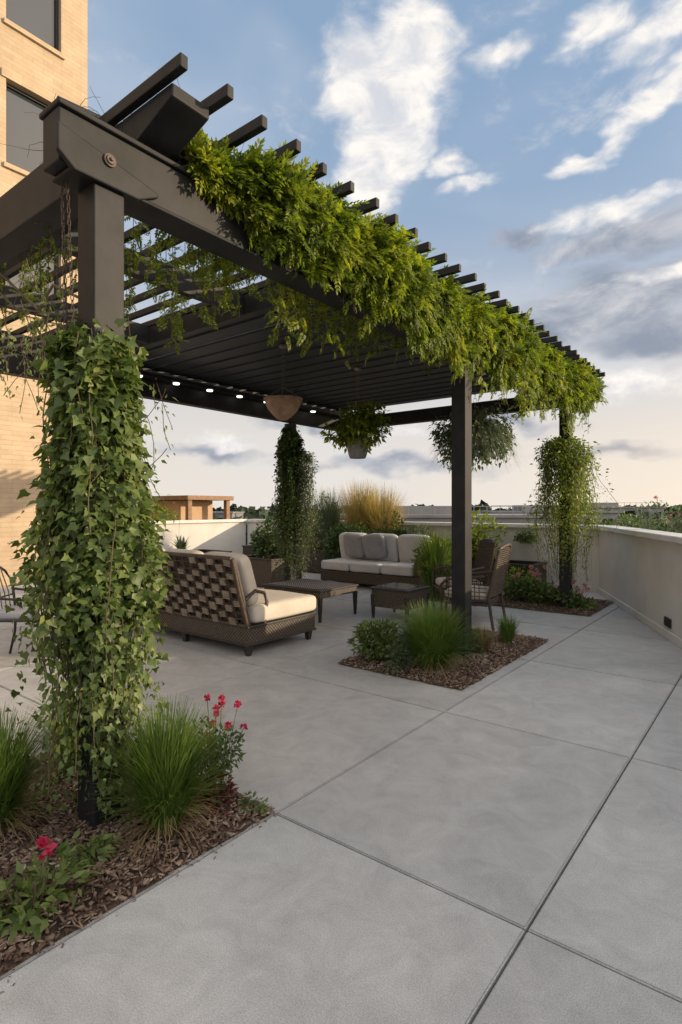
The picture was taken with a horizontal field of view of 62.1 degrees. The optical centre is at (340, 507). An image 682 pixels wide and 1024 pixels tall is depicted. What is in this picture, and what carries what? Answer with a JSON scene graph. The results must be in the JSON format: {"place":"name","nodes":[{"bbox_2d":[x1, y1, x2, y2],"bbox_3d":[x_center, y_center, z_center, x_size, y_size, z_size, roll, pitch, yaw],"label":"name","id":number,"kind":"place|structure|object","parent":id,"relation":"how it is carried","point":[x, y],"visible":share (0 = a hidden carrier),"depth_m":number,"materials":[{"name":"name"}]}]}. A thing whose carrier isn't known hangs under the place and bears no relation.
{"place":"outdoors","nodes":[
{"label":"outdoors","id":0,"kind":"place"},
{"bbox_2d":[146,502,180,520],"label":"yellow green shrub","id":1,"kind":"object","parent":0,"point":[166,511],"visible":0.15,"depth_m":15.41,"materials":[{"name":"green plant"}]},
{"bbox_2d":[0,572,681,1023],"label":"concrete patio","id":2,"kind":"structure","parent":0,"point":[502,844],"depth_m":2.63,"materials":[{"name":"grey concrete"}]},
{"bbox_2d":[0,566,63,665],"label":"metal dining chair","id":3,"kind":"object","parent":2,"relation":"on","point":[16,614],"visible":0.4,"depth_m":5.81,"materials":[{"name":"black metal"}]},
{"bbox_2d":[0,743,277,993],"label":"mulch bed","id":4,"kind":"object","parent":2,"relation":"on","point":[120,880],"visible":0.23,"depth_m":2.55,"materials":[{"name":"wood"}]},
{"bbox_2d":[0,701,73,851],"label":"ornamental grass","id":5,"kind":"object","parent":4,"relation":"on","point":[14,775],"depth_m":2.73,"materials":[{"name":"green plant"}]},
{"bbox_2d":[0,836,102,944],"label":"red flowering plant","id":6,"kind":"object","parent":4,"relation":"on","point":[22,915],"visible":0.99,"depth_m":2.17,"materials":[{"name":"green plant"}]},
{"bbox_2d":[17,689,131,790],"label":"ornamental grass","id":7,"kind":"object","parent":4,"relation":"on","point":[72,742],"depth_m":3.31,"materials":[{"name":"green plant"}]},
{"bbox_2d":[4,317,175,818],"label":"leaves","id":8,"kind":"object","parent":4,"relation":"on","point":[61,410],"visible":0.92,"depth_m":2.67,"materials":[{"name":"green plant"}]},
{"bbox_2d":[55,828,124,869],"bbox_3d":[-1.116,1.534,2.496,0.224,0.179,0.257,0,0,38],"label":"green groundcover","id":9,"kind":"object","parent":4,"relation":"on","point":[102,849],"visible":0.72,"depth_m":2.49,"materials":[{"name":"green plant"}]},
{"bbox_2d":[86,693,240,866],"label":"ornamental grass","id":10,"kind":"object","parent":4,"relation":"on","point":[167,768],"depth_m":2.67,"materials":[{"name":"green plant"}]},
{"bbox_2d":[190,768,238,818],"bbox_3d":[-0.669,1.504,2.959,0.262,0.252,0.306,0,0,-5],"label":"burgundy groundcover","id":11,"kind":"object","parent":4,"relation":"on","point":[219,794],"visible":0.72,"depth_m":2.93,"materials":[{"name":"green plant"}]},
{"bbox_2d":[188,693,247,791],"bbox_3d":[-0.680,1.303,3.076,0.387,0.559,0.358,0,0,38],"label":"red flowering plant","id":12,"kind":"object","parent":4,"relation":"on","point":[222,702],"visible":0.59,"depth_m":3.04,"materials":[{"name":"green plant"}]},
{"bbox_2d":[237,790,268,815],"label":"green groundcover","id":13,"kind":"object","parent":4,"relation":"on","point":[264,808],"visible":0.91,"depth_m":2.95,"materials":[{"name":"green plant"}]},
{"bbox_2d":[145,522,245,553],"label":"parapet wall","id":14,"kind":"structure","parent":2,"relation":"on","point":[228,536],"depth_m":15.63,"materials":[{"name":"paint"}]},
{"bbox_2d":[150,519,246,523],"bbox_3d":[-4.361,0.370,14.917,0.360,0.080,4.776,0,0,38],"label":"coping","id":15,"kind":"object","parent":14,"relation":"on","point":[205,521],"visible":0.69,"depth_m":15.42,"materials":[{"name":"concrete"}]},
{"bbox_2d":[196,549,231,553],"bbox_3d":[-3.834,1.330,13.528,1.140,0.520,2.240,0,0,38],"label":"wicker planter","id":16,"kind":"object","parent":2,"relation":"on","point":[204,551],"visible":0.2,"depth_m":14.52,"materials":[{"name":"wicker"}]},
{"bbox_2d":[169,535,191,548],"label":"agave plant","id":17,"kind":"object","parent":16,"relation":"in","point":[180,543],"visible":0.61,"depth_m":13.49,"materials":[{"name":"green plant"}]},
{"bbox_2d":[130,548,315,656],"bbox_3d":[-1.607,1.047,7.121,2.324,1.106,1.416,0,0,38],"label":"wicker sofa","id":18,"kind":"object","parent":2,"relation":"on","point":[217,596],"visible":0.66,"depth_m":6.36,"materials":[{"name":"beige fabric"}]},
{"bbox_2d":[246,554,301,586],"bbox_3d":[-1.535,1.305,11.923,1.140,0.570,0.940,0,0,38],"label":"wicker planter","id":19,"kind":"object","parent":2,"relation":"on","point":[263,570],"visible":0.41,"depth_m":11.41,"materials":[{"name":"wicker"}]},
{"bbox_2d":[248,516,283,558],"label":"green shrub","id":20,"kind":"object","parent":19,"relation":"in","point":[257,543],"visible":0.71,"depth_m":11.82,"materials":[{"name":"green plant"}]},
{"bbox_2d":[242,545,340,572],"bbox_3d":[-1.130,1.305,14.715,3.340,0.570,0.840,0,0,38],"label":"planter box","id":21,"kind":"object","parent":2,"relation":"on","point":[315,561],"visible":0.17,"depth_m":13.89,"materials":[{"name":"wicker"}]},
{"bbox_2d":[296,514,321,549],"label":"green shrub","id":22,"kind":"object","parent":21,"relation":"in","point":[313,542],"visible":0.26,"depth_m":14.34,"materials":[{"name":"green plant"}]},
{"bbox_2d":[313,491,340,549],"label":"green shrub","id":23,"kind":"object","parent":21,"relation":"in","point":[324,516],"visible":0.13,"depth_m":14.10,"materials":[{"name":"green plant"}]},
{"bbox_2d":[311,486,348,549],"bbox_3d":[-0.310,0.266,14.078,1.256,1.768,1.216,0,0,38],"label":"shrub","id":24,"kind":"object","parent":21,"relation":"in","point":[328,521],"depth_m":13.87,"materials":[{"name":"green plant"}]},
{"bbox_2d":[0,52,604,829],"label":"pergola","id":25,"kind":"object","parent":2,"relation":"on","point":[110,166],"visible":0.6,"depth_m":4.71,"materials":[{"name":"grey metal"}]},
{"bbox_2d":[60,181,74,329],"bbox_3d":[-1.355,-1.205,2.785,0.059,0.782,0.177,0,0,-36],"label":"hanging chain","id":26,"kind":"object","parent":25,"relation":"hanging from","point":[63,251],"visible":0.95,"depth_m":2.75,"materials":[{"name":"black metal"}]},
{"bbox_2d":[0,258,176,522],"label":"trailing vine","id":27,"kind":"object","parent":25,"relation":"hanging from","point":[58,325],"visible":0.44,"depth_m":3.10,"materials":[{"name":"green plant"}]},
{"bbox_2d":[263,344,302,420],"bbox_3d":[-0.704,-1.525,6.895,0.480,0.910,0.480,0,0,38],"label":"hanging clay bowl","id":28,"kind":"object","parent":25,"relation":"hanging from","point":[281,407],"visible":1,"depth_m":6.76,"materials":[{"name":"brown ceramic"}]},
{"bbox_2d":[263,426,309,578],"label":"leaves","id":29,"kind":"object","parent":25,"relation":"hanging from","point":[290,517],"visible":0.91,"depth_m":10.49,"materials":[{"name":"green plant"}]},
{"bbox_2d":[0,79,607,438],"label":"pergola vine","id":30,"kind":"object","parent":25,"relation":"on","point":[389,268],"visible":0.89,"depth_m":4.28,"materials":[{"name":"green plant"}]},
{"bbox_2d":[291,451,323,576],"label":"leaves","id":31,"kind":"object","parent":25,"relation":"attached to","point":[307,458],"visible":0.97,"depth_m":10.50,"materials":[{"name":"green plant"}]},
{"bbox_2d":[319,367,395,458],"bbox_3d":[0.232,-1.340,7.958,1.065,1.280,0.957,0,0,38],"label":"hanging planter","id":32,"kind":"object","parent":25,"relation":"hanging from","point":[357,430],"visible":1,"depth_m":7.83,"materials":[{"name":"green plant"}]},
{"bbox_2d":[425,376,523,472],"bbox_3d":[1.839,-1.137,7.899,1.497,1.366,1.474,0,0,38],"label":"hanging planter","id":33,"kind":"object","parent":25,"relation":"hanging from","point":[487,436],"visible":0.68,"depth_m":7.70,"materials":[{"name":"green plant"}]},
{"bbox_2d":[520,433,624,591],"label":"leaves","id":34,"kind":"object","parent":25,"relation":"hanging from","point":[557,444],"visible":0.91,"depth_m":8.73,"materials":[{"name":"green plant"}]},
{"bbox_2d":[262,578,358,622],"bbox_3d":[-0.462,1.371,8.546,1.150,0.458,0.900,0,0,38],"label":"coffee table","id":35,"kind":"object","parent":2,"relation":"on","point":[320,590],"visible":0.76,"depth_m":8.32,"materials":[{"name":"wicker"}]},
{"bbox_2d":[319,520,371,559],"bbox_3d":[0.105,0.955,12.919,1.039,1.387,1.309,0,0,-25],"label":"green shrub","id":36,"kind":"object","parent":2,"relation":"on","point":[336,532],"visible":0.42,"depth_m":12.84,"materials":[{"name":"green plant"}]},
{"bbox_2d":[321,532,428,585],"bbox_3d":[0.782,1.063,11.559,2.400,1.074,0.920,0,0,38],"label":"outdoor sofa","id":37,"kind":"object","parent":2,"relation":"on","point":[376,559],"visible":0.88,"depth_m":11.53,"materials":[{"name":"fabric"}]},
{"bbox_2d":[370,582,430,622],"bbox_3d":[0.869,1.371,8.300,0.650,0.458,0.650,0,0,38],"label":"side table","id":38,"kind":"object","parent":2,"relation":"on","point":[394,596],"visible":0.88,"depth_m":8.11,"materials":[{"name":"wicker"}]},
{"bbox_2d":[247,522,598,586],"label":"parapet wall","id":39,"kind":"structure","parent":2,"relation":"on","point":[524,551],"depth_m":11.46,"materials":[{"name":"paint"}]},
{"bbox_2d":[247,519,595,528],"bbox_3d":[1.157,0.370,13.842,9.816,0.080,0.360,0,0,38],"label":"coping","id":40,"kind":"object","parent":39,"relation":"on","point":[515,525],"visible":0.23,"depth_m":12.63,"materials":[{"name":"concrete"}]},
{"bbox_2d":[411,532,451,577],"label":"green shrub","id":41,"kind":"object","parent":2,"relation":"on","point":[417,552],"visible":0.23,"depth_m":9.83,"materials":[{"name":"green plant"}]},
{"bbox_2d":[338,628,548,690],"bbox_3d":[1.253,1.563,6.284,1.491,0.087,2.400,0,0,38],"label":"mulch bed","id":42,"kind":"object","parent":2,"relation":"on","point":[498,656],"visible":0.45,"depth_m":5.66,"materials":[{"name":"wood"}]},
{"bbox_2d":[346,616,405,661],"bbox_3d":[0.354,1.364,5.851,0.626,0.512,0.570,0,0,38],"label":"boxwood shrub","id":43,"kind":"object","parent":42,"relation":"on","point":[374,642],"visible":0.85,"depth_m":5.77,"materials":[{"name":"green plant"}]},
{"bbox_2d":[383,643,416,675],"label":"boxwood shrub","id":44,"kind":"object","parent":42,"relation":"on","point":[403,662],"visible":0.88,"depth_m":5.50,"materials":[{"name":"green plant"}]},
{"bbox_2d":[381,596,484,682],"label":"ornamental grass","id":45,"kind":"object","parent":42,"relation":"on","point":[432,640],"depth_m":5.39,"materials":[{"name":"green plant"}]},
{"bbox_2d":[469,628,490,654],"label":"green groundcover","id":46,"kind":"object","parent":42,"relation":"on","point":[474,650],"visible":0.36,"depth_m":6.05,"materials":[{"name":"green plant"}]},
{"bbox_2d":[470,625,502,652],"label":"ornamental grass","id":47,"kind":"object","parent":42,"relation":"on","point":[483,640],"depth_m":6.05,"materials":[{"name":"brown plant"}]},
{"bbox_2d":[492,613,521,643],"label":"ornamental grass","id":48,"kind":"object","parent":42,"relation":"on","point":[507,632],"depth_m":6.45,"materials":[{"name":"green plant"}]},
{"bbox_2d":[432,538,495,609],"bbox_3d":[1.930,1.041,8.857,0.852,1.125,0.780,0,0,-7],"label":"rattan armchair","id":49,"kind":"object","parent":2,"relation":"on","point":[484,556],"visible":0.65,"depth_m":8.88,"materials":[{"name":"wicker"}]},
{"bbox_2d":[440,543,511,630],"bbox_3d":[1.882,1.041,7.810,0.852,1.125,0.780,0,0,30],"label":"rattan armchair","id":50,"kind":"object","parent":2,"relation":"on","point":[486,595],"visible":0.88,"depth_m":7.62,"materials":[{"name":"wicker"}]},
{"bbox_2d":[472,558,547,588],"bbox_3d":[2.053,1.330,12.292,4.540,0.520,0.840,0,0,38],"label":"planter box","id":51,"kind":"object","parent":2,"relation":"on","point":[518,563],"visible":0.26,"depth_m":10.98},
{"bbox_2d":[332,478,385,533],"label":"ornamental grass","id":52,"kind":"object","parent":51,"relation":"in","point":[353,513],"depth_m":13.29,"materials":[{"name":"yellow plant"}]},
{"bbox_2d":[355,484,411,535],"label":"ornamental grass","id":53,"kind":"object","parent":51,"relation":"in","point":[383,504],"depth_m":12.97,"materials":[{"name":"yellow plant"}]},
{"bbox_2d":[401,523,433,536],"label":"green shrub","id":54,"kind":"object","parent":51,"relation":"in","point":[421,532],"visible":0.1,"depth_m":12.64,"materials":[{"name":"green plant"}]},
{"bbox_2d":[449,508,509,561],"bbox_3d":[2.711,0.616,11.704,1.398,1.238,0.994,0,0,38],"label":"green shrub","id":55,"kind":"object","parent":51,"relation":"in","point":[477,534],"visible":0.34,"depth_m":11.56,"materials":[{"name":"green plant"}]},
{"bbox_2d":[491,593,612,616],"bbox_3d":[3.479,1.561,9.464,1.883,0.080,1.644,0,0,38],"label":"mulch bed","id":56,"kind":"object","parent":2,"relation":"on","point":[509,602],"visible":0.44,"depth_m":8.99,"materials":[{"name":"brown wood"}]},
{"bbox_2d":[490,565,542,593],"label":"green shrub","id":57,"kind":"object","parent":56,"relation":"on","point":[516,570],"visible":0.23,"depth_m":10.06,"materials":[{"name":"green plant"}]},
{"bbox_2d":[502,564,558,604],"bbox_3d":[3.164,1.330,9.418,1.018,0.780,0.742,0,0,38],"label":"pink flowering plant","id":58,"kind":"object","parent":56,"relation":"on","point":[532,592],"visible":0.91,"depth_m":9.27,"materials":[{"name":"green plant"}]},
{"bbox_2d":[546,580,597,609],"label":"pink flowering plant","id":59,"kind":"object","parent":56,"relation":"on","point":[576,601],"visible":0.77,"depth_m":8.77,"materials":[{"name":"green plant"}]},
{"bbox_2d":[547,583,596,591],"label":"base curb","id":60,"kind":"structure","parent":2,"relation":"on","point":[593,589],"depth_m":10.89,"materials":[{"name":"paint"}]},
{"bbox_2d":[591,530,591,585],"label":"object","id":61,"kind":"object","parent":2,"relation":"on","point":[591,562],"visible":0.07,"depth_m":10.86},
{"bbox_2d":[597,587,681,647],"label":"base curb","id":62,"kind":"structure","parent":2,"relation":"on","point":[666,633],"depth_m":7.81,"materials":[{"name":"paint"}]},
{"bbox_2d":[599,530,681,637],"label":"parapet wall","id":63,"kind":"structure","parent":2,"relation":"on","point":[642,575],"depth_m":7.88,"materials":[{"name":"paint"}]},
{"bbox_2d":[596,525,681,543],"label":"coping","id":64,"kind":"object","parent":63,"relation":"on","point":[672,537],"visible":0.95,"depth_m":7.91,"materials":[{"name":"concrete"}]},
{"bbox_2d":[663,616,670,628],"bbox_3d":[4.007,1.405,6.960,0.027,0.110,0.220,0,0,13],"label":"wall vent","id":65,"kind":"object","parent":63,"relation":"in","point":[667,622],"depth_m":6.94,"materials":[{"name":"black metal"}]},
{"bbox_2d":[87,0,681,509],"label":"sky","id":66,"kind":"structure","parent":0,"point":[535,145],"materials":[{"name":"blue"}]},
{"bbox_2d":[368,509,405,535],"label":"green shrub","id":67,"kind":"object","parent":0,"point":[397,532],"visible":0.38,"depth_m":12.84,"materials":[{"name":"green plant"}]},
{"bbox_2d":[410,525,451,601],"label":"ornamental grass","id":68,"kind":"object","parent":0,"point":[436,552],"depth_m":9.65,"materials":[{"name":"green plant"}]},
{"bbox_2d":[513,529,538,544],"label":"wall plant","id":69,"kind":"object","parent":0,"point":[524,538],"depth_m":11.47,"materials":[{"name":"green plant"}]},
{"label":"ground","id":70,"kind":"structure","parent":0,"visible":0},
{"bbox_2d":[0,0,86,586],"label":"walls","id":71,"kind":"structure","parent":70,"relation":"on","point":[30,61],"depth_m":11.95,"materials":[{"name":"beige brick"}]},
{"bbox_2d":[6,0,57,292],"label":"window frames","id":72,"kind":"structure","parent":71,"relation":"attached to","point":[22,93],"depth_m":12.32,"materials":[{"name":"brown metal"}]},
{"bbox_2d":[7,0,54,295],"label":"window panes","id":73,"kind":"object","parent":72,"relation":"in","point":[36,18],"visible":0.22,"depth_m":12.18,"materials":[{"name":"glass"}]},
{"bbox_2d":[1,17,64,324],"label":"sills and lintels","id":74,"kind":"structure","parent":71,"relation":"attached to","point":[23,83],"depth_m":11.94,"materials":[{"name":"beige concrete"}]},
{"bbox_2d":[148,495,233,519],"bbox_3d":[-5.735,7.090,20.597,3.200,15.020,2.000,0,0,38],"label":"rooftop kiosk","id":75,"kind":"object","parent":70,"relation":"on","point":[191,507],"visible":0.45,"depth_m":19.98,"materials":[{"name":"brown wood"}]},
{"bbox_2d":[213,512,243,518],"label":"distant building","id":76,"kind":"structure","parent":70,"relation":"on","point":[232,514],"depth_m":104.00,"materials":[{"name":"white concrete"}]},
{"bbox_2d":[142,500,681,544],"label":"distant tree line","id":77,"kind":"object","parent":70,"relation":"on","point":[250,512],"visible":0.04,"depth_m":151.00,"materials":[{"name":"green plant"}]},
{"bbox_2d":[335,506,557,523],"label":"distant building","id":78,"kind":"structure","parent":70,"relation":"on","point":[429,513],"depth_m":52.00,"materials":[{"name":"grey concrete"}]},
{"bbox_2d":[472,505,622,524],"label":"distant building","id":79,"kind":"structure","parent":70,"relation":"on","point":[611,515],"depth_m":79.00,"materials":[{"name":"grey concrete"}]},
{"bbox_2d":[582,503,663,527],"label":"distant building","id":80,"kind":"structure","parent":70,"relation":"on","point":[611,508],"depth_m":114.00,"materials":[{"name":"grey concrete"}]},
{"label":"outer planter ledge","id":81,"kind":"object","parent":70,"relation":"on","visible":0},
{"bbox_2d":[588,519,609,524],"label":"green shrub","id":82,"kind":"object","parent":81,"relation":"on","point":[603,521],"visible":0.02,"depth_m":11.97,"materials":[{"name":"green plant"}]},
{"bbox_2d":[603,511,665,528],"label":"green shrub","id":83,"kind":"object","parent":81,"relation":"on","point":[614,522],"visible":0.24,"depth_m":11.44,"materials":[{"name":"green plant"}]},
{"bbox_2d":[623,500,681,532],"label":"green shrub","id":84,"kind":"object","parent":81,"relation":"on","point":[647,521],"visible":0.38,"depth_m":10.51,"materials":[{"name":"green plant"}]},
{"bbox_2d":[647,496,681,532],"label":"pink flowering plant","id":85,"kind":"object","parent":81,"relation":"on","point":[678,527],"visible":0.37,"depth_m":9.66,"materials":[{"name":"green plant"}]},
{"bbox_2d":[668,511,681,532],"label":"green shrub","id":86,"kind":"object","parent":81,"relation":"on","point":[676,530],"visible":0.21,"depth_m":8.72,"materials":[{"name":"green plant"}]}
]}

